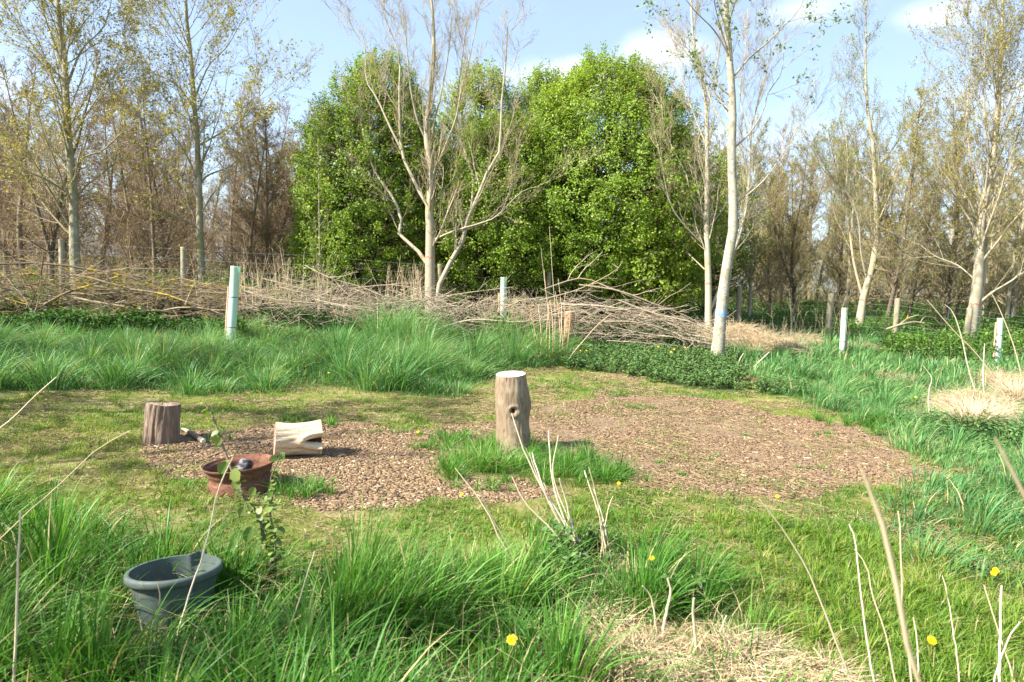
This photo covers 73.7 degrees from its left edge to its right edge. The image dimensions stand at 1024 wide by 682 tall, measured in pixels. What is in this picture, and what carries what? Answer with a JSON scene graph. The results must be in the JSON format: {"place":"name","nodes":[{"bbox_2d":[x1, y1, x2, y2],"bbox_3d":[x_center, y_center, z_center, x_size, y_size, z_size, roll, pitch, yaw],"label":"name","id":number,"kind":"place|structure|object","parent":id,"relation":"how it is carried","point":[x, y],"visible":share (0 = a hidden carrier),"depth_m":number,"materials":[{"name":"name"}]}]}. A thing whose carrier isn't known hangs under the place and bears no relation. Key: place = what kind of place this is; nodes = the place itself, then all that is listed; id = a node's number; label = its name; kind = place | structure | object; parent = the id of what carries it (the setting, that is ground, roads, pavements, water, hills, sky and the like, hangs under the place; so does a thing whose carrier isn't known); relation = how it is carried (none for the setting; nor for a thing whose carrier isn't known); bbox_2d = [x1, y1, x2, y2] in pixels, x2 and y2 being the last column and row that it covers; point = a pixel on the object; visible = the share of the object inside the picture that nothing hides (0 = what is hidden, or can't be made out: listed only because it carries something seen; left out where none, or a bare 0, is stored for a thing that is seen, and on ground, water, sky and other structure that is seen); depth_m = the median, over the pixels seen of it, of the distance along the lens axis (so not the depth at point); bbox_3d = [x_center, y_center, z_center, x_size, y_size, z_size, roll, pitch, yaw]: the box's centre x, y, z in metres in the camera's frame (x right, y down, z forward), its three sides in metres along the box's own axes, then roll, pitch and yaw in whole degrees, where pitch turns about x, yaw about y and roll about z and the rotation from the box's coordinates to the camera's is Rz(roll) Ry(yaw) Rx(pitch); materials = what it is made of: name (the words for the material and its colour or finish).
{"place":"outdoors","nodes":[
{"label":"outdoors","id":0,"kind":"place"},
{"bbox_2d":[0,288,626,401],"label":"tussock grass","id":1,"kind":"structure","parent":0,"point":[388,353],"depth_m":10.22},
{"bbox_2d":[0,254,1023,681],"bbox_3d":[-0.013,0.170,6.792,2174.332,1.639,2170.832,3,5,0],"label":"ground","id":2,"kind":"structure","parent":0,"point":[336,514],"depth_m":5.32,"materials":[{"name":"soil"}]},
{"bbox_2d":[12,511,20,681],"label":"dry stalk","id":3,"kind":"object","parent":2,"relation":"on","point":[16,619],"visible":0.97,"depth_m":2.40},
{"bbox_2d":[0,91,46,287],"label":"woodland tree","id":4,"kind":"object","parent":2,"relation":"on","point":[4,236],"visible":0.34,"depth_m":21.06,"materials":[{"name":"brown plant"}]},
{"bbox_2d":[0,46,90,294],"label":"woodland tree","id":5,"kind":"object","parent":2,"relation":"on","point":[21,244],"visible":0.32,"depth_m":19.34,"materials":[{"name":"brown plant"}]},
{"bbox_2d":[23,99,90,241],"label":"woodland tree","id":6,"kind":"object","parent":2,"relation":"on","point":[65,164],"visible":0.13,"depth_m":32.69,"materials":[{"name":"brown plant"}]},
{"bbox_2d":[1,88,113,273],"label":"woodland tree","id":7,"kind":"object","parent":2,"relation":"on","point":[65,172],"visible":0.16,"depth_m":27.35,"materials":[{"name":"brown plant"}]},
{"bbox_2d":[0,23,126,301],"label":"woodland tree","id":8,"kind":"object","parent":2,"relation":"on","point":[51,243],"visible":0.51,"depth_m":17.88,"materials":[{"name":"brown plant"}]},
{"bbox_2d":[46,69,151,279],"bbox_3d":[-14.011,-5.861,24.233,3.874,8.074,3.466,6,5,24],"label":"woodland tree","id":9,"kind":"object","parent":2,"relation":"on","point":[110,181],"visible":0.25,"depth_m":23.97,"materials":[{"name":"brown plant"}]},
{"bbox_2d":[0,0,219,304],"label":"lichened tree","id":10,"kind":"object","parent":2,"relation":"on","point":[71,193],"visible":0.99,"depth_m":15.71,"materials":[{"name":"yellow plant"}]},
{"bbox_2d":[89,84,162,287],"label":"woodland tree","id":11,"kind":"object","parent":2,"relation":"on","point":[124,190],"visible":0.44,"depth_m":21.62,"materials":[{"name":"brown plant"}]},
{"bbox_2d":[98,77,185,272],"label":"woodland tree","id":12,"kind":"object","parent":2,"relation":"on","point":[133,98],"visible":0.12,"depth_m":28.71,"materials":[{"name":"brown plant"}]},
{"bbox_2d":[94,73,195,303],"bbox_3d":[-9.504,-4.008,18.051,2.014,6.415,2.426,2,4,-5],"label":"woodland tree","id":13,"kind":"object","parent":2,"relation":"on","point":[153,246],"visible":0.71,"depth_m":18.03,"materials":[{"name":"brown plant"}]},
{"bbox_2d":[0,225,300,331],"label":"brushwood hedge","id":14,"kind":"object","parent":2,"relation":"on","point":[113,294],"visible":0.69,"depth_m":13.65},
{"bbox_2d":[142,402,180,444],"bbox_3d":[-3.106,0.732,6.045,0.308,0.400,0.312,3,5,0],"label":"upright log","id":15,"kind":"object","parent":2,"relation":"on","point":[161,423],"visible":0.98,"depth_m":5.94,"materials":[{"name":"brown wood"}]},
{"bbox_2d":[114,71,211,286],"bbox_3d":[-10.804,-4.635,21.121,2.706,6.716,3.063,2,7,-21],"label":"woodland tree","id":16,"kind":"object","parent":2,"relation":"on","point":[183,174],"visible":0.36,"depth_m":20.75,"materials":[{"name":"brown plant"}]},
{"bbox_2d":[124,91,215,275],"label":"woodland tree","id":17,"kind":"object","parent":2,"relation":"on","point":[186,121],"visible":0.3,"depth_m":25.11,"materials":[{"name":"brown plant"}]},
{"bbox_2d":[5,0,339,303],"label":"budding tree","id":18,"kind":"object","parent":2,"relation":"on","point":[198,177],"visible":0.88,"depth_m":16.87,"materials":[{"name":"yellow plant"}]},
{"bbox_2d":[123,550,222,633],"bbox_3d":[-1.523,1.161,3.082,0.400,0.338,0.402,8,7,43],"label":"bucket","id":19,"kind":"object","parent":2,"relation":"on","point":[160,571],"visible":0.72,"depth_m":2.97,"materials":[{"name":"plastic"}]},
{"bbox_2d":[159,137,218,275],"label":"woodland tree","id":20,"kind":"object","parent":2,"relation":"on","point":[188,211],"visible":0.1,"depth_m":29.29,"materials":[{"name":"brown plant"}]},
{"bbox_2d":[175,457,233,644],"bbox_3d":[-1.260,0.873,2.775,0.243,0.830,0.013,2,5,-5],"label":"dry stalk","id":21,"kind":"object","parent":2,"relation":"on","point":[202,553],"visible":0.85,"depth_m":2.77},
{"bbox_2d":[0,134,415,311],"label":"thicket","id":22,"kind":"object","parent":2,"relation":"on","point":[189,263],"visible":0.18,"depth_m":21.28,"materials":[{"name":"brown plant"}]},
{"bbox_2d":[189,132,239,275],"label":"woodland tree","id":23,"kind":"object","parent":2,"relation":"on","point":[217,200],"visible":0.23,"depth_m":33.05,"materials":[{"name":"brown plant"}]},
{"bbox_2d":[192,84,271,267],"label":"woodland tree","id":24,"kind":"object","parent":2,"relation":"on","point":[229,198],"visible":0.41,"depth_m":23.89,"materials":[{"name":"brown plant"}]},
{"bbox_2d":[224,266,240,341],"bbox_3d":[-5.079,-0.571,12.389,0.209,1.575,0.317,4,6,9],"label":"tree shelter","id":25,"kind":"object","parent":2,"relation":"on","point":[232,302],"visible":0.88,"depth_m":12.32,"materials":[{"name":"white plastic"}]},
{"bbox_2d":[202,453,275,497],"bbox_3d":[-1.955,0.972,4.902,0.496,0.252,0.493,3,5,0],"label":"plant pot","id":26,"kind":"object","parent":2,"relation":"on","point":[261,467],"visible":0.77,"depth_m":4.77,"materials":[{"name":"brown ceramic"}]},
{"bbox_2d":[198,401,285,562],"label":"sapling","id":27,"kind":"object","parent":2,"relation":"on","point":[235,478],"visible":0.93,"depth_m":3.40,"materials":[{"name":"green plant"}]},
{"bbox_2d":[208,100,293,303],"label":"woodland tree","id":28,"kind":"object","parent":2,"relation":"on","point":[240,230],"visible":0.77,"depth_m":19.05,"materials":[{"name":"brown plant"}]},
{"bbox_2d":[217,93,300,287],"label":"woodland tree","id":29,"kind":"object","parent":2,"relation":"on","point":[266,211],"visible":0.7,"depth_m":19.25,"materials":[{"name":"brown plant"}]},
{"bbox_2d":[225,100,299,292],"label":"woodland tree","id":30,"kind":"object","parent":2,"relation":"on","point":[281,189],"visible":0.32,"depth_m":21.11,"materials":[{"name":"brown plant"}]},
{"bbox_2d":[220,97,321,298],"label":"woodland tree","id":31,"kind":"object","parent":2,"relation":"on","point":[238,218],"visible":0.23,"depth_m":20.89,"materials":[{"name":"brown plant"}]},
{"bbox_2d":[243,96,302,286],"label":"woodland tree","id":32,"kind":"object","parent":2,"relation":"on","point":[291,171],"visible":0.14,"depth_m":25.23,"materials":[{"name":"brown plant"}]},
{"bbox_2d":[227,111,325,302],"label":"woodland tree","id":33,"kind":"object","parent":2,"relation":"on","point":[282,223],"visible":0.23,"depth_m":19.70,"materials":[{"name":"brown plant"}]},
{"bbox_2d":[273,419,322,456],"bbox_3d":[-1.823,0.828,5.811,0.395,0.321,0.308,1,6,-21],"label":"hollow log","id":34,"kind":"object","parent":2,"relation":"on","point":[303,438],"visible":0.93,"depth_m":5.71,"materials":[{"name":"brown wood"}]},
{"bbox_2d":[275,172,363,313],"bbox_3d":[-4.870,-2.593,18.234,2.133,3.973,1.985,5,6,18],"label":"leafy bush","id":35,"kind":"object","parent":2,"relation":"on","point":[299,244],"visible":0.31,"depth_m":17.85,"materials":[{"name":"green plant"}]},
{"bbox_2d":[297,117,344,311],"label":"slim tree","id":36,"kind":"object","parent":2,"relation":"on","point":[319,183],"visible":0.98,"depth_m":15.95,"materials":[{"name":"green plant"}]},
{"bbox_2d":[0,288,702,349],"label":"bramble undergrowth","id":37,"kind":"object","parent":2,"relation":"on","point":[146,319],"visible":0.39,"depth_m":13.77,"materials":[{"name":"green plant"}]},
{"bbox_2d":[280,42,473,312],"bbox_3d":[-3.568,-4.312,18.691,5.514,7.369,5.203,3,5,0],"label":"leafy tree","id":38,"kind":"object","parent":2,"relation":"on","point":[395,243],"visible":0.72,"depth_m":17.59,"materials":[{"name":"green plant"}]},
{"bbox_2d":[202,265,580,341],"bbox_3d":[-2.571,-0.639,14.226,8.166,1.781,2.890,3,5,0],"label":"brushwood hedge","id":39,"kind":"object","parent":2,"relation":"on","point":[434,300],"visible":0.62,"depth_m":14.03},
{"bbox_2d":[0,450,888,681],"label":"tall grass","id":40,"kind":"structure","parent":2,"relation":"on","point":[367,600],"depth_m":3.00,"materials":[{"name":"plant"}]},
{"bbox_2d":[75,237,849,343],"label":"dry stems","id":41,"kind":"object","parent":2,"relation":"on","point":[419,296],"visible":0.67,"depth_m":14.18,"materials":[{"name":"plant"}]},
{"bbox_2d":[407,55,521,311],"bbox_3d":[-0.973,-4.656,20.655,4.979,7.787,4.126,3,5,0],"label":"leafy tree","id":42,"kind":"object","parent":2,"relation":"on","point":[487,102],"visible":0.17,"depth_m":20.01,"materials":[{"name":"green plant"}]},
{"bbox_2d":[321,0,608,314],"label":"bare tree","id":43,"kind":"object","parent":2,"relation":"on","point":[429,201],"visible":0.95,"depth_m":16.51,"materials":[{"name":"beige plant"}]},
{"bbox_2d":[1,389,962,543],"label":"wood chips","id":44,"kind":"object","parent":2,"relation":"on","point":[394,493],"visible":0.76,"depth_m":6.13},
{"bbox_2d":[455,468,516,565],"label":"dry stalk clump","id":45,"kind":"object","parent":2,"relation":"on","point":[489,515],"visible":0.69,"depth_m":3.65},
{"bbox_2d":[402,99,596,315],"bbox_3d":[-0.257,-3.378,18.167,4.847,6.058,4.099,6,6,30],"label":"leafy tree","id":46,"kind":"object","parent":2,"relation":"on","point":[475,258],"visible":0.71,"depth_m":17.15,"materials":[{"name":"green plant"}]},
{"bbox_2d":[0,239,1022,354],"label":"wire fence","id":47,"kind":"object","parent":2,"relation":"on","point":[829,311],"visible":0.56,"depth_m":16.84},
{"bbox_2d":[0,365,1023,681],"bbox_3d":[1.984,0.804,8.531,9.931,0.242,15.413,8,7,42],"label":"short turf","id":48,"kind":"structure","parent":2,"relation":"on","point":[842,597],"depth_m":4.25,"materials":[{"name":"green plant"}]},
{"bbox_2d":[0,260,1023,362],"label":"woodland undergrowth","id":49,"kind":"object","parent":2,"relation":"on","point":[953,340],"visible":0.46,"depth_m":19.19,"materials":[{"name":"green plant"}]},
{"bbox_2d":[1,91,1023,305],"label":"distant woodland","id":50,"kind":"object","parent":2,"relation":"on","point":[788,138],"visible":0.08,"depth_m":41.20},
{"bbox_2d":[495,371,531,454],"bbox_3d":[0.036,0.704,6.317,0.413,0.809,0.418,3,5,0],"label":"tree stump","id":51,"kind":"object","parent":2,"relation":"on","point":[512,395],"visible":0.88,"depth_m":6.22,"materials":[{"name":"brown wood"}]},
{"bbox_2d":[483,57,599,311],"bbox_3d":[0.704,-4.777,21.373,4.163,7.976,3.917,3,5,0],"label":"leafy tree","id":52,"kind":"object","parent":2,"relation":"on","point":[536,84],"visible":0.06,"depth_m":20.56,"materials":[{"name":"green plant"}]},
{"bbox_2d":[511,413,588,563],"bbox_3d":[0.206,0.831,3.896,0.388,0.839,0.477,-1,7,-38],"label":"dry stalk clump","id":53,"kind":"object","parent":2,"relation":"on","point":[551,502],"visible":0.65,"depth_m":3.86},
{"bbox_2d":[155,376,945,500],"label":"grass clumps","id":54,"kind":"object","parent":2,"relation":"on","point":[484,448],"visible":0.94,"depth_m":5.64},
{"bbox_2d":[529,270,611,361],"bbox_3d":[1.042,-0.410,12.357,0.881,1.706,1.229,-3,8,-45],"label":"dry stalk clump","id":55,"kind":"object","parent":2,"relation":"on","point":[559,325],"visible":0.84,"depth_m":12.39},
{"bbox_2d":[346,226,821,316],"bbox_3d":[1.571,-3.475,28.633,17.849,4.102,16.811,3,5,0],"label":"thicket","id":56,"kind":"object","parent":2,"relation":"on","point":[686,296],"visible":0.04,"depth_m":23.35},
{"bbox_2d":[584,467,613,565],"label":"dry stalk clump","id":57,"kind":"object","parent":2,"relation":"on","point":[603,532],"visible":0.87,"depth_m":3.93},
{"bbox_2d":[435,40,772,322],"bbox_3d":[2.184,-4.214,18.527,9.267,7.812,7.182,3,5,0],"label":"leafy tree","id":58,"kind":"object","parent":2,"relation":"on","point":[571,105],"visible":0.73,"depth_m":16.98,"materials":[{"name":"green plant"}]},
{"bbox_2d":[492,251,766,355],"bbox_3d":[2.294,-0.692,14.551,5.964,2.457,2.385,3,5,0],"label":"brushwood hedge","id":59,"kind":"object","parent":2,"relation":"on","point":[636,317],"visible":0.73,"depth_m":14.41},
{"bbox_2d":[597,219,704,329],"bbox_3d":[3.611,-1.651,17.697,2.841,3.128,2.584,8,7,42],"label":"leafy bush","id":60,"kind":"object","parent":2,"relation":"on","point":[668,287],"visible":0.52,"depth_m":17.06,"materials":[{"name":"green plant"}]},
{"bbox_2d":[547,567,882,681],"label":"straw litter","id":61,"kind":"object","parent":2,"relation":"on","point":[740,658],"visible":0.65,"depth_m":2.85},
{"bbox_2d":[685,145,777,314],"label":"leafy tree","id":62,"kind":"object","parent":2,"relation":"on","point":[734,269],"visible":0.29,"depth_m":21.77,"materials":[{"name":"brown plant"}]},
{"bbox_2d":[633,0,844,328],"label":"pale tree","id":63,"kind":"object","parent":2,"relation":"on","point":[709,301],"visible":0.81,"depth_m":16.20,"materials":[{"name":"beige plant"}]},
{"bbox_2d":[635,0,851,356],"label":"white tree","id":64,"kind":"object","parent":2,"relation":"on","point":[718,341],"visible":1,"depth_m":13.69,"materials":[{"name":"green plant"}]},
{"bbox_2d":[676,317,830,355],"bbox_3d":[5.845,-0.292,16.544,3.572,0.947,4.292,7,7,39],"label":"straw heap","id":65,"kind":"object","parent":2,"relation":"on","point":[750,334],"visible":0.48,"depth_m":15.17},
{"bbox_2d":[736,111,784,315],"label":"woodland tree","id":66,"kind":"object","parent":2,"relation":"on","point":[752,270],"visible":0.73,"depth_m":21.66,"materials":[{"name":"brown plant"}]},
{"bbox_2d":[512,330,1023,604],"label":"nettles","id":67,"kind":"object","parent":2,"relation":"on","point":[660,367],"visible":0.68,"depth_m":11.24,"materials":[{"name":"green plant"}]},
{"bbox_2d":[737,145,799,313],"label":"woodland tree","id":68,"kind":"object","parent":2,"relation":"on","point":[767,239],"visible":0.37,"depth_m":24.10,"materials":[{"name":"brown plant"}]},
{"bbox_2d":[753,160,814,304],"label":"woodland tree","id":69,"kind":"object","parent":2,"relation":"on","point":[791,171],"visible":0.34,"depth_m":27.10,"materials":[{"name":"brown plant"}]},
{"bbox_2d":[742,129,832,316],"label":"woodland tree","id":70,"kind":"object","parent":2,"relation":"on","point":[793,238],"visible":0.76,"depth_m":22.79,"materials":[{"name":"brown plant"}]},
{"bbox_2d":[583,206,1023,320],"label":"thicket","id":71,"kind":"object","parent":2,"relation":"on","point":[827,287],"visible":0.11,"depth_m":26.32,"materials":[{"name":"brown plant"}]},
{"bbox_2d":[759,499,851,681],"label":"dry stalk","id":72,"kind":"object","parent":2,"relation":"on","point":[844,663],"visible":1,"depth_m":2.61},
{"bbox_2d":[774,153,841,295],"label":"woodland tree","id":73,"kind":"object","parent":2,"relation":"on","point":[814,212],"visible":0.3,"depth_m":28.38,"materials":[{"name":"brown plant"}]},
{"bbox_2d":[788,138,828,300],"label":"woodland tree","id":74,"kind":"object","parent":2,"relation":"on","point":[816,187],"visible":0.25,"depth_m":33.32,"materials":[{"name":"brown plant"}]},
{"bbox_2d":[803,143,853,302],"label":"woodland tree","id":75,"kind":"object","parent":2,"relation":"on","point":[825,206],"visible":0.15,"depth_m":30.48,"materials":[{"name":"brown plant"}]},
{"bbox_2d":[814,116,867,315],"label":"woodland tree","id":76,"kind":"object","parent":2,"relation":"on","point":[839,291],"visible":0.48,"depth_m":24.85,"materials":[{"name":"brown plant"}]},
{"bbox_2d":[816,128,870,305],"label":"woodland tree","id":77,"kind":"object","parent":2,"relation":"on","point":[837,222],"visible":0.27,"depth_m":27.80,"materials":[{"name":"brown plant"}]},
{"bbox_2d":[839,308,847,351],"bbox_3d":[7.746,-0.198,15.929,0.188,1.157,0.242,3,5,0],"label":"tree shelter","id":78,"kind":"object","parent":2,"relation":"on","point":[843,341],"visible":0.84,"depth_m":15.87,"materials":[{"name":"white plastic"}]},
{"bbox_2d":[823,123,882,315],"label":"woodland tree","id":79,"kind":"object","parent":2,"relation":"on","point":[849,274],"visible":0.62,"depth_m":23.34,"materials":[{"name":"brown plant"}]},
{"bbox_2d":[849,524,874,681],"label":"dry stalk","id":80,"kind":"object","parent":2,"relation":"on","point":[863,610],"visible":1,"depth_m":2.72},
{"bbox_2d":[789,0,953,325],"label":"forked tree","id":81,"kind":"object","parent":2,"relation":"on","point":[874,196],"visible":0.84,"depth_m":21.31,"materials":[{"name":"beige plant"}]},
{"bbox_2d":[854,549,895,681],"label":"dry stalk","id":82,"kind":"object","parent":2,"relation":"on","point":[880,619],"visible":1,"depth_m":2.64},
{"bbox_2d":[852,157,898,310],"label":"woodland tree","id":83,"kind":"object","parent":2,"relation":"on","point":[863,235],"visible":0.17,"depth_m":27.83,"materials":[{"name":"brown plant"}]},
{"bbox_2d":[858,462,920,681],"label":"dry stalk","id":84,"kind":"object","parent":2,"relation":"on","point":[898,596],"visible":1,"depth_m":0.90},
{"bbox_2d":[855,127,943,322],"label":"woodland tree","id":85,"kind":"object","parent":2,"relation":"on","point":[888,225],"visible":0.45,"depth_m":21.44,"materials":[{"name":"brown plant"}]},
{"bbox_2d":[858,80,942,325],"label":"woodland tree","id":86,"kind":"object","parent":2,"relation":"on","point":[895,280],"visible":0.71,"depth_m":20.14,"materials":[{"name":"brown plant"}]},
{"bbox_2d":[897,511,912,681],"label":"dry stalk","id":87,"kind":"object","parent":2,"relation":"on","point":[910,673],"visible":0.67,"depth_m":2.60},
{"bbox_2d":[876,135,962,315],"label":"woodland tree","id":88,"kind":"object","parent":2,"relation":"on","point":[931,228],"visible":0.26,"depth_m":24.14,"materials":[{"name":"brown plant"}]},
{"bbox_2d":[828,0,1023,344],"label":"twin trunk tree","id":89,"kind":"object","parent":2,"relation":"on","point":[980,227],"visible":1,"depth_m":17.95,"materials":[{"name":"beige plant"}]},
{"bbox_2d":[919,104,982,322],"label":"woodland tree","id":90,"kind":"object","parent":2,"relation":"on","point":[943,254],"visible":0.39,"depth_m":21.50,"materials":[{"name":"brown plant"}]},
{"bbox_2d":[911,90,991,330],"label":"woodland tree","id":91,"kind":"object","parent":2,"relation":"on","point":[951,271],"visible":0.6,"depth_m":20.66,"materials":[{"name":"brown plant"}]},
{"bbox_2d":[928,159,1000,318],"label":"woodland tree","id":92,"kind":"object","parent":2,"relation":"on","point":[971,270],"visible":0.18,"depth_m":23.11,"materials":[{"name":"brown plant"}]},
{"bbox_2d":[914,364,1023,427],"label":"straw tuft","id":93,"kind":"object","parent":2,"relation":"on","point":[1018,389],"visible":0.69,"depth_m":8.72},
{"bbox_2d":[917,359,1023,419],"bbox_3d":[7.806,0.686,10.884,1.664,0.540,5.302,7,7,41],"label":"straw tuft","id":94,"kind":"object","parent":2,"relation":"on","point":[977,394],"visible":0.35,"depth_m":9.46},
{"bbox_2d":[959,147,1012,314],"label":"woodland tree","id":95,"kind":"object","parent":2,"relation":"on","point":[999,166],"visible":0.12,"depth_m":27.28,"materials":[{"name":"brown plant"}]},
{"bbox_2d":[971,177,1023,316],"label":"woodland tree","id":96,"kind":"object","parent":2,"relation":"on","point":[997,254],"visible":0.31,"depth_m":25.32,"materials":[{"name":"brown plant"}]},
{"bbox_2d":[992,318,1003,362],"bbox_3d":[10.835,0.040,15.234,0.175,1.104,0.235,4,6,17],"label":"tree shelter","id":97,"kind":"object","parent":2,"relation":"on","point":[999,323],"visible":0.81,"depth_m":15.18,"materials":[{"name":"white plastic"}]},
{"bbox_2d":[997,585,1002,681],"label":"dry stalk","id":98,"kind":"object","parent":2,"relation":"on","point":[1000,636],"visible":0.95,"depth_m":2.68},
{"bbox_2d":[984,127,1023,318],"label":"woodland tree","id":99,"kind":"object","parent":2,"relation":"on","point":[1009,286],"visible":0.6,"depth_m":22.11,"materials":[{"name":"brown plant"}]},
{"bbox_2d":[988,128,1023,314],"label":"woodland tree","id":100,"kind":"object","parent":2,"relation":"on","point":[1008,182],"visible":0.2,"depth_m":29.10,"materials":[{"name":"brown plant"}]},
{"bbox_2d":[993,144,1023,320],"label":"woodland tree","id":101,"kind":"object","parent":2,"relation":"on","point":[1014,305],"visible":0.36,"depth_m":23.49,"materials":[{"name":"brown plant"}]},
{"bbox_2d":[994,437,1023,499],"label":"dry stalk","id":102,"kind":"object","parent":2,"relation":"on","point":[1018,483],"visible":1,"depth_m":0.83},
{"bbox_2d":[0,366,1023,681],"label":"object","id":103,"kind":"object","parent":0,"point":[446,402],"depth_m":6.77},
{"bbox_2d":[0,0,1023,296],"label":"sky","id":104,"kind":"structure","parent":0,"point":[565,26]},
{"bbox_2d":[665,298,1023,589],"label":"meadow grass","id":105,"kind":"structure","parent":0,"point":[808,368],"depth_m":9.10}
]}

